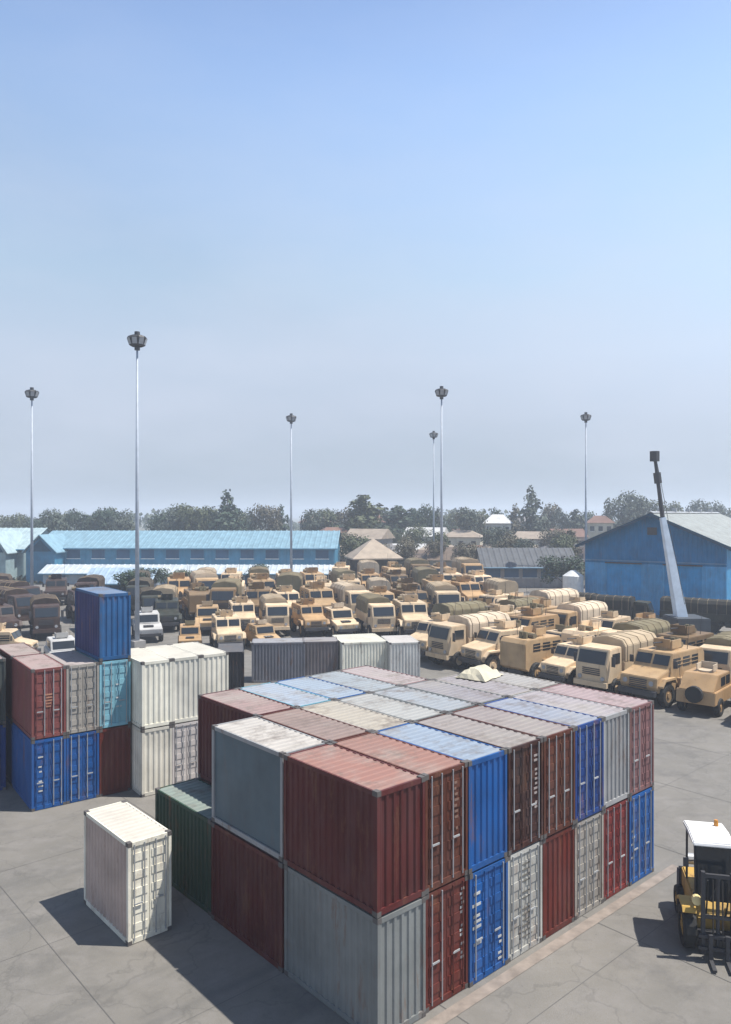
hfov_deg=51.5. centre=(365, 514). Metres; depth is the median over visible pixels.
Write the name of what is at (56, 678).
door
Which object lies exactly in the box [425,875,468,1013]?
shipping container
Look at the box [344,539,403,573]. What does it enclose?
pavilion
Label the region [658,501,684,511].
tree
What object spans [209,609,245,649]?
armoured truck
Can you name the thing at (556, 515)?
tree
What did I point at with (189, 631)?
patrol vehicle
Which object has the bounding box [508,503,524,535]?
conifer tree
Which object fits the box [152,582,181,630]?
armoured truck
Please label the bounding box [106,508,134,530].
tree
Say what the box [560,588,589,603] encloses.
armoured truck
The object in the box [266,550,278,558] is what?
window
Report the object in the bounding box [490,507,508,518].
tree
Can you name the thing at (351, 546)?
tree
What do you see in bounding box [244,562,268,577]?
tree
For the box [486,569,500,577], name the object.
window
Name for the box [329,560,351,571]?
armoured truck
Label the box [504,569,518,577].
window
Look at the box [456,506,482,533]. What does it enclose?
tree
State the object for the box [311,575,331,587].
armoured truck
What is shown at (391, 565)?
armoured truck
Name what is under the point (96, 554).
window
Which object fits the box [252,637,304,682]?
shipping container
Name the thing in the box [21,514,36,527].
tree
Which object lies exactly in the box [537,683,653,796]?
shipping container
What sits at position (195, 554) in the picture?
window
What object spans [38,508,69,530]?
tree
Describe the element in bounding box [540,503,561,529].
tree
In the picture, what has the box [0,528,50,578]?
warehouse
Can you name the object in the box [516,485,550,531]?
conifer tree
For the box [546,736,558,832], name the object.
door
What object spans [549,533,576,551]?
tree
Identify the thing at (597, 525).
house
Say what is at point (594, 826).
door
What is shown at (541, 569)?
window
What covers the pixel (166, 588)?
cargo truck
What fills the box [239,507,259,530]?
tree
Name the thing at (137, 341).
light mast
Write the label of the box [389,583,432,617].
armoured truck
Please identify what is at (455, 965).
door
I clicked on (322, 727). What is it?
shipping container
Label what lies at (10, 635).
armoured truck
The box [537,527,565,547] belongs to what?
tree
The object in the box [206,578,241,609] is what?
cargo truck
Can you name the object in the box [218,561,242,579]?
armoured truck
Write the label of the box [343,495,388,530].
tree
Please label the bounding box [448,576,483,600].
armoured truck
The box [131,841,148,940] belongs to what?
door
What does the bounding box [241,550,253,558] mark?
window
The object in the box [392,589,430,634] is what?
armoured truck
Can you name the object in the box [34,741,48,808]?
door
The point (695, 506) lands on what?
tree
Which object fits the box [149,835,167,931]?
door
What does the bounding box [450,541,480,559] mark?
tree
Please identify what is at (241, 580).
armoured truck
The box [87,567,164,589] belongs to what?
storage shed
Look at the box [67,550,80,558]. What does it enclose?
window
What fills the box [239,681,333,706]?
shipping container
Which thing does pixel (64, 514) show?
tree
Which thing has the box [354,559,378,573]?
cargo truck
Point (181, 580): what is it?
armoured truck
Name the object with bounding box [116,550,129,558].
window
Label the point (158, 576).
tree
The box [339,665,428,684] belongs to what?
shipping container
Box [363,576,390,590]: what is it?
cargo truck
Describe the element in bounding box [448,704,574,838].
shipping container
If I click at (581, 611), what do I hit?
cargo truck
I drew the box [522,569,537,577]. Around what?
window
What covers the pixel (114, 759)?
shipping container
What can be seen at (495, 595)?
armoured truck
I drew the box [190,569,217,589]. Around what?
cargo truck
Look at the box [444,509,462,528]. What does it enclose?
tree
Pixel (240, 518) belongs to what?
tree
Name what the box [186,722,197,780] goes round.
door
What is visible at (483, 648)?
armoured truck
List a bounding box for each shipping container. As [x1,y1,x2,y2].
[0,642,41,720]
[0,655,5,723]
[0,724,5,789]
[6,716,11,785]
[12,653,65,740]
[12,722,65,811]
[44,650,98,734]
[66,729,98,803]
[75,586,130,660]
[76,650,130,728]
[84,800,171,946]
[99,724,130,796]
[131,647,171,729]
[131,723,171,797]
[143,644,200,723]
[155,777,212,915]
[170,641,228,693]
[172,720,197,783]
[198,688,294,782]
[198,777,211,784]
[211,716,328,862]
[211,822,283,972]
[218,643,243,688]
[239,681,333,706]
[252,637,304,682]
[257,707,371,742]
[273,676,367,699]
[283,743,424,918]
[284,864,425,1023]
[299,700,410,730]
[302,637,337,675]
[308,670,399,691]
[330,731,467,894]
[332,633,387,669]
[335,692,445,721]
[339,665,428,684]
[371,685,477,712]
[373,722,506,873]
[381,635,419,676]
[402,679,507,704]
[412,712,542,855]
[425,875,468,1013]
[434,673,534,696]
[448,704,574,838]
[468,856,507,987]
[481,696,603,823]
[490,671,560,689]
[507,840,542,962]
[510,689,629,808]
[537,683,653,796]
[542,824,574,940]
[574,810,603,919]
[604,798,628,901]
[629,786,653,885]
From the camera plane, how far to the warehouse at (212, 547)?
124.19 m
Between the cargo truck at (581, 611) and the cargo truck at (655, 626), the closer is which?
the cargo truck at (655, 626)
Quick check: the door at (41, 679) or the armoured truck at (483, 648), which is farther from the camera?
the armoured truck at (483, 648)
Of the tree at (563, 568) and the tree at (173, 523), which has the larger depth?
the tree at (173, 523)
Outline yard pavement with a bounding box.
[0,584,730,1023]
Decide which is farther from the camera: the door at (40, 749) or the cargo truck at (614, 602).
the cargo truck at (614, 602)
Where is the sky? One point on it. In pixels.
(334, 215)
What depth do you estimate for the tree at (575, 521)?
188.85 m
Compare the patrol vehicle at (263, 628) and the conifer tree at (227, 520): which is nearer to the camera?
the patrol vehicle at (263, 628)
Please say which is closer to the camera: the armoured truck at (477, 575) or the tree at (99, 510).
the armoured truck at (477, 575)
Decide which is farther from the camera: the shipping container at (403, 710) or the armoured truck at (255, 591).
the armoured truck at (255, 591)
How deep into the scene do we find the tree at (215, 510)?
174.93 m
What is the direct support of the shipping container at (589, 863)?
on the yard pavement
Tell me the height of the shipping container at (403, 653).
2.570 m
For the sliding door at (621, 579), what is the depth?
83.86 m
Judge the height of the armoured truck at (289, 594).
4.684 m
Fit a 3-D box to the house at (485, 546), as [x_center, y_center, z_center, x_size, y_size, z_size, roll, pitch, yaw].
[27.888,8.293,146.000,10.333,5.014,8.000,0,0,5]
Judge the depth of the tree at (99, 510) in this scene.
184.42 m
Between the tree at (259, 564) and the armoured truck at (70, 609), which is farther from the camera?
the tree at (259, 564)
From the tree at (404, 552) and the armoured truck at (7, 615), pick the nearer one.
the armoured truck at (7, 615)
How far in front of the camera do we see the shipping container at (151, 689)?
29.36 m
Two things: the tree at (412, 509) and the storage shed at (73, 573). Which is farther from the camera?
the tree at (412, 509)
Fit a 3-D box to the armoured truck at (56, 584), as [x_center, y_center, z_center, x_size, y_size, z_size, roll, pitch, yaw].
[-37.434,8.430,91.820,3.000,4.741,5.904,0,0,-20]
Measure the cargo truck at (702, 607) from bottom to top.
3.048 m
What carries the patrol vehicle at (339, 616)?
on the yard pavement
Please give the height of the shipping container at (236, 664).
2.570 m
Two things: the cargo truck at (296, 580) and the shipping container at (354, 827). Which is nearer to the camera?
the shipping container at (354, 827)
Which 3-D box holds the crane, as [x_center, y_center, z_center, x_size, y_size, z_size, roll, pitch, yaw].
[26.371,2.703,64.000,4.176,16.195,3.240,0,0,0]
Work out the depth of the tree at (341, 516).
189.75 m
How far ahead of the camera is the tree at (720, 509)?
238.87 m
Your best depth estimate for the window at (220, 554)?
123.73 m
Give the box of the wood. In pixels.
[0,508,729,530]
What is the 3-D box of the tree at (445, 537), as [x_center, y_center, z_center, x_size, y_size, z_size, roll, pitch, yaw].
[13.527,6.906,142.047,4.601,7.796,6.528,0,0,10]
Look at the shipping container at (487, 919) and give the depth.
17.78 m
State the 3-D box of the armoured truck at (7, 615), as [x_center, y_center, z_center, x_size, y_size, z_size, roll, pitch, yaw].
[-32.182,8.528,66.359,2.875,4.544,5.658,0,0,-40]
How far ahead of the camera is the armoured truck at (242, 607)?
68.75 m
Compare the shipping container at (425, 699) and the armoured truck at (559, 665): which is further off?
the armoured truck at (559, 665)
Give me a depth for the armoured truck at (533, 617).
59.14 m
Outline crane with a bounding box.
[650,451,710,631]
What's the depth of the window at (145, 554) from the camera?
124.06 m
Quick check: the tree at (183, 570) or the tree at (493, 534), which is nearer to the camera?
the tree at (183, 570)
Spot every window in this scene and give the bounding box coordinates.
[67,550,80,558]
[91,550,104,558]
[109,585,124,589]
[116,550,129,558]
[141,550,154,558]
[166,550,178,558]
[191,550,203,558]
[216,550,228,558]
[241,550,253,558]
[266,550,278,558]
[292,550,303,558]
[316,550,328,558]
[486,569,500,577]
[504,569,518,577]
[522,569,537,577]
[540,569,554,577]
[598,526,602,531]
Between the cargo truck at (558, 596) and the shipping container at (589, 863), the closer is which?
the shipping container at (589, 863)
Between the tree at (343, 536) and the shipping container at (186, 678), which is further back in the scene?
the tree at (343, 536)
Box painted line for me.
[424,864,678,1023]
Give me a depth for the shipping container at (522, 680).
25.75 m
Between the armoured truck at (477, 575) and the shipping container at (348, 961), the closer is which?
the shipping container at (348, 961)
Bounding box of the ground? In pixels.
[0,518,616,583]
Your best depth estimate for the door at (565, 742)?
19.85 m
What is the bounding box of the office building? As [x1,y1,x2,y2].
[474,547,578,587]
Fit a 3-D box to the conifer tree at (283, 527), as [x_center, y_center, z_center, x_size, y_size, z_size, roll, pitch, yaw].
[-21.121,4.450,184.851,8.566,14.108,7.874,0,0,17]
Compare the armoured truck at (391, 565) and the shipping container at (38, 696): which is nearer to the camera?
the shipping container at (38, 696)
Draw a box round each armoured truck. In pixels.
[0,584,22,630]
[0,622,40,651]
[42,565,68,604]
[66,584,89,622]
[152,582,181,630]
[166,572,190,604]
[178,572,209,620]
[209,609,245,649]
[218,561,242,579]
[228,583,258,629]
[229,575,247,595]
[242,582,270,616]
[247,568,275,592]
[272,585,302,617]
[275,564,292,585]
[290,585,329,636]
[300,567,327,585]
[300,581,336,607]
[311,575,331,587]
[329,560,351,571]
[336,569,364,598]
[357,568,379,587]
[368,573,396,602]
[379,561,405,576]
[382,559,407,588]
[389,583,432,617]
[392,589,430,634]
[393,567,423,590]
[410,604,455,660]
[421,574,454,590]
[431,553,450,571]
[439,560,462,579]
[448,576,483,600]
[458,609,524,670]
[463,570,491,582]
[472,592,494,604]
[475,584,508,603]
[477,595,520,614]
[496,589,524,603]
[500,610,566,678]
[509,601,559,629]
[515,587,557,612]
[538,626,598,685]
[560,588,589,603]
[561,606,611,642]
[591,604,630,627]
[617,619,703,707]
[620,608,655,622]
[656,616,713,646]
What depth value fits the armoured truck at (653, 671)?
43.35 m
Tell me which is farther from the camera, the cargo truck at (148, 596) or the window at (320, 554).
the window at (320, 554)
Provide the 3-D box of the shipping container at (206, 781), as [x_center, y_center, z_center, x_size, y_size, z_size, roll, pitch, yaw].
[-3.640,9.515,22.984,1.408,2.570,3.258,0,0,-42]
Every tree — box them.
[0,512,25,527]
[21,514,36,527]
[21,517,46,527]
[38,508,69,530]
[58,511,73,530]
[63,508,96,530]
[86,507,102,530]
[91,507,119,530]
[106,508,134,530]
[111,570,148,590]
[133,566,171,583]
[146,511,168,530]
[154,503,186,530]
[166,568,191,578]
[173,503,215,530]
[192,506,221,530]
[205,489,243,530]
[222,519,255,530]
[224,510,247,525]
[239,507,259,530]
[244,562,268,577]
[249,503,283,530]
[274,504,289,530]
[299,508,327,530]
[313,508,337,529]
[334,507,350,529]
[339,535,369,564]
[340,532,357,561]
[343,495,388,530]
[378,505,414,543]
[379,525,399,542]
[390,534,417,566]
[396,527,423,548]
[403,508,420,528]
[409,504,437,526]
[412,523,432,543]
[423,539,446,556]
[425,531,450,546]
[430,506,446,526]
[438,520,459,532]
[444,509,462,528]
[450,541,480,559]
[455,512,487,534]
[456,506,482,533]
[476,509,489,543]
[479,525,511,546]
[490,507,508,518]
[491,535,522,546]
[493,529,517,547]
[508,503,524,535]
[511,538,538,547]
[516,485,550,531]
[535,554,584,587]
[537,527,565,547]
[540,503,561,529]
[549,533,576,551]
[551,508,570,528]
[565,509,584,530]
[566,529,582,557]
[579,510,596,526]
[602,498,620,527]
[603,490,649,526]
[631,498,668,517]
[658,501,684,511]
[685,498,717,511]
[712,500,730,517]
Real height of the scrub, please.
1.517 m
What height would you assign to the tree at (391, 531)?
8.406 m
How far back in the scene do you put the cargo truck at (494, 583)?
82.35 m
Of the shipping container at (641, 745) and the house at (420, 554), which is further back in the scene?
the house at (420, 554)
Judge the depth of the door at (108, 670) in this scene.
29.22 m
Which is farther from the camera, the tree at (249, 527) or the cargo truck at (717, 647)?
the tree at (249, 527)
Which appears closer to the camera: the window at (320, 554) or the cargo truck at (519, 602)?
the cargo truck at (519, 602)
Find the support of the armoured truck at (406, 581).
on the yard pavement
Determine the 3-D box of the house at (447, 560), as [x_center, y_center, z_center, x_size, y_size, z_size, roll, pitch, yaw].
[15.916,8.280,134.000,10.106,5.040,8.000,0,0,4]
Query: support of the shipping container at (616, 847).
on the yard pavement
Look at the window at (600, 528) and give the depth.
186.55 m
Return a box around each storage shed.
[37,564,333,584]
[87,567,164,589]
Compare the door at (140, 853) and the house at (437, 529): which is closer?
the door at (140, 853)
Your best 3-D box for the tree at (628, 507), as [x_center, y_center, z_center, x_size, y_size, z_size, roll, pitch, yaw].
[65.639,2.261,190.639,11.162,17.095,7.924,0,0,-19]
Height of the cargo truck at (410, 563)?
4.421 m
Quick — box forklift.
[673,819,730,974]
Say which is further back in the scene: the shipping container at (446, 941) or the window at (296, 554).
the window at (296, 554)
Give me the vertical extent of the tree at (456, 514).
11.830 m
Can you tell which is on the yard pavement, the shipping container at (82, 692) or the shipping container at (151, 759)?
the shipping container at (151, 759)
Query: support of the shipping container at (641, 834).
on the yard pavement
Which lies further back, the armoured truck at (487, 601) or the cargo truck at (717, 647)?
the armoured truck at (487, 601)
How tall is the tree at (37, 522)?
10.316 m
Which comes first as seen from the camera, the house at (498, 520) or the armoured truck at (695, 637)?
the armoured truck at (695, 637)
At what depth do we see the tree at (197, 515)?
168.66 m
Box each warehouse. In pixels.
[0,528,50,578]
[21,530,341,581]
[574,508,730,614]
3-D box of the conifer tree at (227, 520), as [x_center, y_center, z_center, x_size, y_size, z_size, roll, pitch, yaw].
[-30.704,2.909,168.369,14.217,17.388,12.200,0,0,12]
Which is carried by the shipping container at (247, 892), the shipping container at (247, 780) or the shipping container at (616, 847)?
the shipping container at (247, 780)
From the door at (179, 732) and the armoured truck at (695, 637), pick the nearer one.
the door at (179, 732)
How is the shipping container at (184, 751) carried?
on the yard pavement
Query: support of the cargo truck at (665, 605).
on the yard pavement
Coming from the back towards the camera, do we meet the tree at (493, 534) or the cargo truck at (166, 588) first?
the tree at (493, 534)
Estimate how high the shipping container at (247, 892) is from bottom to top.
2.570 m
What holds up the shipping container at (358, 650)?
on the yard pavement
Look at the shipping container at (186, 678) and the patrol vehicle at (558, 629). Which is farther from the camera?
the patrol vehicle at (558, 629)
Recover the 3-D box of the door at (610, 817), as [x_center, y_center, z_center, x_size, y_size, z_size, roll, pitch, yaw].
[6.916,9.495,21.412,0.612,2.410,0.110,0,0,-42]
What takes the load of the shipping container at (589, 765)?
on the shipping container at (589, 863)
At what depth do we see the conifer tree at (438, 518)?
204.43 m
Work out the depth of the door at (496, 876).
17.97 m
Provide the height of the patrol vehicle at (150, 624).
3.336 m
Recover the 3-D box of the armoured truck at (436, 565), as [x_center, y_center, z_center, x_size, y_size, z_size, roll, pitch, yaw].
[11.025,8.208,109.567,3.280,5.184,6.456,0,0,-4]
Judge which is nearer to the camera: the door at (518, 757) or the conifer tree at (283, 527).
the door at (518, 757)
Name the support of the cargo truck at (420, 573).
on the yard pavement
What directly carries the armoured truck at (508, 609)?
on the yard pavement
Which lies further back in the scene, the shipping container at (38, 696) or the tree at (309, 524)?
the tree at (309, 524)
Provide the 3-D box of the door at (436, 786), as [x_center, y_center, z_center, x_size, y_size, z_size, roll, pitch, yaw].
[1.568,6.905,16.646,0.612,2.410,0.110,0,0,-42]
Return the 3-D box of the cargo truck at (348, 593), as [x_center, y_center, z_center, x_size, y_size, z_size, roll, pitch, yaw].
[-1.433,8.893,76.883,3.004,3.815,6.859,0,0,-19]
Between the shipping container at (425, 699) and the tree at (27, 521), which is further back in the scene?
the tree at (27, 521)
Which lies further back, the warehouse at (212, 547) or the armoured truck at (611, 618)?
the warehouse at (212, 547)
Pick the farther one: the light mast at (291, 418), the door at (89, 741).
the light mast at (291, 418)
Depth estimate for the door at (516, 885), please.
18.53 m
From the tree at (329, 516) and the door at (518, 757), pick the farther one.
the tree at (329, 516)
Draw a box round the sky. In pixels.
[0,0,730,517]
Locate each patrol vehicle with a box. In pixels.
[44,631,74,652]
[132,597,162,640]
[178,620,201,643]
[194,595,218,629]
[244,619,279,645]
[321,602,360,634]
[546,624,571,636]
[676,661,730,715]
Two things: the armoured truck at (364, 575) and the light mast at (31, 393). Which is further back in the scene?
the armoured truck at (364, 575)
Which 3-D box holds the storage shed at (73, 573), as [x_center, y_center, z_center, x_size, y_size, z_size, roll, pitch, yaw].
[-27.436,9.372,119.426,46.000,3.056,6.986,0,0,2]
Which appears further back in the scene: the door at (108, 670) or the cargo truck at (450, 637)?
the cargo truck at (450, 637)
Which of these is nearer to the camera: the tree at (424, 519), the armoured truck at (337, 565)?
the armoured truck at (337, 565)
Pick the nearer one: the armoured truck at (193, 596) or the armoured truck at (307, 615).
the armoured truck at (307, 615)
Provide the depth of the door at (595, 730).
20.76 m
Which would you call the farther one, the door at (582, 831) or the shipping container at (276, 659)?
the shipping container at (276, 659)
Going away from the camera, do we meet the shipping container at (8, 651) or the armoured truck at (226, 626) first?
the shipping container at (8, 651)
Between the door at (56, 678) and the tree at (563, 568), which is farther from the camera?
the tree at (563, 568)
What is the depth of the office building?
112.22 m
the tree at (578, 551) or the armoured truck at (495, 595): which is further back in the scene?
the tree at (578, 551)
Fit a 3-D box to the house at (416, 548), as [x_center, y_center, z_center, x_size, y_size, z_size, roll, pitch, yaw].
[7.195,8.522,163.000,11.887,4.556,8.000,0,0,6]
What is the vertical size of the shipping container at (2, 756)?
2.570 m
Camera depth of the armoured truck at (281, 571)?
98.19 m
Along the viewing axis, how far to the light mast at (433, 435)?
135.55 m
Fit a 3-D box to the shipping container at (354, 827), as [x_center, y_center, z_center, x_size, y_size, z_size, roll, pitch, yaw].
[-0.320,6.925,17.082,1.408,2.570,3.258,0,0,-42]
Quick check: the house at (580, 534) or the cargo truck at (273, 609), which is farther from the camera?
the house at (580, 534)
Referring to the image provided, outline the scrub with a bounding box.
[13,561,584,582]
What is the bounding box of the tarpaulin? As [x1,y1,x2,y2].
[456,664,502,681]
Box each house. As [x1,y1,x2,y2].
[297,517,334,530]
[319,527,347,534]
[343,529,394,544]
[385,545,399,552]
[390,550,429,566]
[393,543,425,549]
[402,527,448,544]
[418,545,453,549]
[427,547,483,567]
[445,530,482,546]
[483,514,511,542]
[483,544,536,547]
[515,531,550,546]
[549,529,588,562]
[587,516,614,538]
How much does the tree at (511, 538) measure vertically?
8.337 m
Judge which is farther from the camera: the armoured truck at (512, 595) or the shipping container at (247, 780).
the armoured truck at (512, 595)
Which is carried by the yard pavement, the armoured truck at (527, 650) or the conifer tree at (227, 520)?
the armoured truck at (527, 650)
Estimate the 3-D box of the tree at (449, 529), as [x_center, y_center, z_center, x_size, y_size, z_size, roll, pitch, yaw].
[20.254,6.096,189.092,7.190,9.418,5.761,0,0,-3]
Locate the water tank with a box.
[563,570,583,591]
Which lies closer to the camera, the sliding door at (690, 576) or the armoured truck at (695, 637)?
the armoured truck at (695, 637)
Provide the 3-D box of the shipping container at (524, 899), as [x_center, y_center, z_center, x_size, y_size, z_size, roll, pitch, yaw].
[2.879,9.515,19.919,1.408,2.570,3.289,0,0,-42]
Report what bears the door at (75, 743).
in the shipping container at (82, 765)
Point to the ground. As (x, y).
(296, 520)
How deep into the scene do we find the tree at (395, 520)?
184.52 m
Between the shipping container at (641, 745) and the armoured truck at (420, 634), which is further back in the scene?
the armoured truck at (420, 634)
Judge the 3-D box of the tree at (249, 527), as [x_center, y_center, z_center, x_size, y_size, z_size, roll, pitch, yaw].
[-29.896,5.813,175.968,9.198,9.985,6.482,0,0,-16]
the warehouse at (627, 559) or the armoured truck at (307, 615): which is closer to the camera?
the armoured truck at (307, 615)
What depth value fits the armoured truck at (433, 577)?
85.80 m
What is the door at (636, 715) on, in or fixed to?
in the shipping container at (641, 745)
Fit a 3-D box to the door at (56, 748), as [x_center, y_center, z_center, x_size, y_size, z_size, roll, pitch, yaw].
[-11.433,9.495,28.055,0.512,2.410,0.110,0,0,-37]
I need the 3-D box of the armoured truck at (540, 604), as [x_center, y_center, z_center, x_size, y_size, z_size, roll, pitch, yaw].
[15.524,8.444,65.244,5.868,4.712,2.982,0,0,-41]
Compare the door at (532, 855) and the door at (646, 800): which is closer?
the door at (532, 855)
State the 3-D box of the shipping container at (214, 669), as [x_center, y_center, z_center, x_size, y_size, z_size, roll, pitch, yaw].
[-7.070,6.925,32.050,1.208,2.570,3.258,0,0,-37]
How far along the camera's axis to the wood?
353.75 m
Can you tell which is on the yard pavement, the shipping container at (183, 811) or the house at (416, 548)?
the shipping container at (183, 811)
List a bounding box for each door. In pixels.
[34,670,48,736]
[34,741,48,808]
[49,668,63,734]
[49,738,63,804]
[69,666,82,731]
[69,735,82,800]
[83,664,96,728]
[83,732,96,796]
[102,662,114,725]
[115,660,127,723]
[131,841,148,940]
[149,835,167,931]
[174,725,185,783]
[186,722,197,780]
[428,773,445,887]
[428,890,445,1005]
[446,766,464,877]
[446,880,464,992]
[472,871,487,979]
[488,862,504,968]
[510,853,523,956]
[511,747,524,849]
[524,845,538,945]
[525,741,539,841]
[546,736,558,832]
[559,731,571,825]
[577,725,588,817]
[577,821,587,914]
[588,814,600,905]
[589,721,600,811]
[605,807,615,895]
[606,563,640,600]
[616,801,626,887]
[631,796,640,880]
[632,707,640,791]
[641,704,651,785]
[641,790,651,873]
[664,565,701,597]
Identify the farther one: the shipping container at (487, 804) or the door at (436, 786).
the shipping container at (487, 804)
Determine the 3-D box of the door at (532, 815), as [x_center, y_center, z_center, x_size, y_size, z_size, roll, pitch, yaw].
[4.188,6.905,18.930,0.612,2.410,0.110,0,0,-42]
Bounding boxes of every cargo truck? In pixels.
[0,573,12,579]
[0,580,42,594]
[0,586,34,623]
[29,594,63,639]
[75,574,104,586]
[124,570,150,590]
[126,577,153,610]
[139,587,162,610]
[153,584,180,597]
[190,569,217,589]
[197,567,216,573]
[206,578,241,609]
[247,566,271,578]
[259,593,291,635]
[276,571,304,595]
[326,568,355,582]
[330,581,370,618]
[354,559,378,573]
[356,593,397,634]
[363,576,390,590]
[404,557,430,577]
[407,566,438,585]
[425,611,510,668]
[426,581,463,604]
[432,600,490,614]
[452,557,485,573]
[479,577,517,593]
[498,597,540,609]
[517,588,578,605]
[546,600,607,627]
[573,629,656,694]
[578,592,596,599]
[592,594,653,619]
[600,618,669,634]
[660,596,723,630]
[693,598,730,632]
[700,631,730,675]
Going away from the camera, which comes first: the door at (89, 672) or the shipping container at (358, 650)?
the door at (89, 672)
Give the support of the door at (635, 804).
in the shipping container at (641, 834)
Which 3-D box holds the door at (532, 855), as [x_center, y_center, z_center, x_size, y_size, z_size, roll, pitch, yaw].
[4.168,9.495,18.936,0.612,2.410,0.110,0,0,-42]
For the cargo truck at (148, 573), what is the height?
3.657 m
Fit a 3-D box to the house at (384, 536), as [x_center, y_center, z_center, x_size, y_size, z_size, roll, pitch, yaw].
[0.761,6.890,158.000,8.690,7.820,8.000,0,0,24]
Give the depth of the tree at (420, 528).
172.36 m
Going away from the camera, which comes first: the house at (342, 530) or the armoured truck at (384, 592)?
the armoured truck at (384, 592)
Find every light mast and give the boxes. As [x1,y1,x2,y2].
[25,387,38,585]
[127,331,147,647]
[286,413,296,570]
[429,431,437,544]
[435,386,447,573]
[580,412,590,588]
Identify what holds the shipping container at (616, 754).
on the shipping container at (616, 847)
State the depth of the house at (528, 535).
156.14 m
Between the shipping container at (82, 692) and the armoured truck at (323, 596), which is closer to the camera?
the shipping container at (82, 692)
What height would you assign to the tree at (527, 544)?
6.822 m
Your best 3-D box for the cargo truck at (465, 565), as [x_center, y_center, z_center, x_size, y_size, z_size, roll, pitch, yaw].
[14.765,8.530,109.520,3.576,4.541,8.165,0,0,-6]
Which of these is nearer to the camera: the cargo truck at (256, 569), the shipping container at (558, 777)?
the shipping container at (558, 777)
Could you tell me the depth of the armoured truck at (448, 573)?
96.94 m
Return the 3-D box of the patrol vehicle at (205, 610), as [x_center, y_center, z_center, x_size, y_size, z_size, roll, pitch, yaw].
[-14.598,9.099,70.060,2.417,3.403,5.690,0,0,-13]
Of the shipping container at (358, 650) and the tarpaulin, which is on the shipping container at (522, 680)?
the tarpaulin
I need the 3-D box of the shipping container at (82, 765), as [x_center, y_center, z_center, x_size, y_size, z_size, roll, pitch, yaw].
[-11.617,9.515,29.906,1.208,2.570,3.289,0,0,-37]
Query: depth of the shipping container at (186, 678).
30.09 m
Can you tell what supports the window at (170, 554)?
in the warehouse at (212, 547)
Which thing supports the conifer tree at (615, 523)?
on the ground
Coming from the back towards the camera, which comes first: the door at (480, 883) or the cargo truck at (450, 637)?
the cargo truck at (450, 637)
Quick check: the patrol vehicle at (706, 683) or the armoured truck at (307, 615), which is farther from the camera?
the armoured truck at (307, 615)
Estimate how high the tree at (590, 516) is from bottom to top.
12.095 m
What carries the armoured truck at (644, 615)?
on the yard pavement
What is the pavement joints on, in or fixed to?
on the yard pavement
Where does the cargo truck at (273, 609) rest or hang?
on the yard pavement
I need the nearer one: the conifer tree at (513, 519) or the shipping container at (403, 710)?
the shipping container at (403, 710)
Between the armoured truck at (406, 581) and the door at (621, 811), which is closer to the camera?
the door at (621, 811)
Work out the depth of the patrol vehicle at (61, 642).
53.57 m
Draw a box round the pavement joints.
[0,634,730,1023]
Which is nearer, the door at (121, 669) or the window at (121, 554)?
the door at (121, 669)
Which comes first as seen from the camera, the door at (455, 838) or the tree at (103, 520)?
the door at (455, 838)
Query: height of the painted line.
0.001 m
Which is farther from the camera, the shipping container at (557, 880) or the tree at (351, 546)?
the tree at (351, 546)
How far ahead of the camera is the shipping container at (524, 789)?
18.88 m
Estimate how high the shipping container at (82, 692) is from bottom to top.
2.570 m
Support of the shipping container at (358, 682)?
on the shipping container
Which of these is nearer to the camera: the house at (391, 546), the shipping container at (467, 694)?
the shipping container at (467, 694)
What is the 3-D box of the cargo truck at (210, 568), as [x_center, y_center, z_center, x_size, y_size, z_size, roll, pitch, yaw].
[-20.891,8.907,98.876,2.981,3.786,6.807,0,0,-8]
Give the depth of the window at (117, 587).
97.90 m
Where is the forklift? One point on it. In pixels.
(702, 895)
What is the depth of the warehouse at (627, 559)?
82.27 m
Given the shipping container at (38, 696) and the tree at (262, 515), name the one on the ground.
the tree at (262, 515)
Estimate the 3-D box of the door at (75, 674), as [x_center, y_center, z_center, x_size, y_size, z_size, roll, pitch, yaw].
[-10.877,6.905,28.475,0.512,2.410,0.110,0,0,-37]
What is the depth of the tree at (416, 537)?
155.29 m
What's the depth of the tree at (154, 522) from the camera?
179.36 m
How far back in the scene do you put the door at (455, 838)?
17.05 m
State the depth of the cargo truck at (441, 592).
74.14 m
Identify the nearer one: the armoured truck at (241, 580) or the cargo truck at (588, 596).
the cargo truck at (588, 596)
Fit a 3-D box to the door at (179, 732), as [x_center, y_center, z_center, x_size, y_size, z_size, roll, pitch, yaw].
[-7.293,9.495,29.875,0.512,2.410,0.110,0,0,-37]
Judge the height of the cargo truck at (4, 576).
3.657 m
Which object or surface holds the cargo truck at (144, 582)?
on the yard pavement
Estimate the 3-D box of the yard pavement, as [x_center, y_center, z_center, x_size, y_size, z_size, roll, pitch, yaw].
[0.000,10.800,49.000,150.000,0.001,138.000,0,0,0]
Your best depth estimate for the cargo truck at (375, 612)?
65.98 m
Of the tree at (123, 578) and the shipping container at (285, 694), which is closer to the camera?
the shipping container at (285, 694)
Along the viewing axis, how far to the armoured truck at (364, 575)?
97.09 m
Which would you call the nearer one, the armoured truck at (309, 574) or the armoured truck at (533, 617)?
the armoured truck at (533, 617)
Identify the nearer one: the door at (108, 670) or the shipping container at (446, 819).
the shipping container at (446, 819)
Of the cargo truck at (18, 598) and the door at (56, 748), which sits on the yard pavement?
the cargo truck at (18, 598)
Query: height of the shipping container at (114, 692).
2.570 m

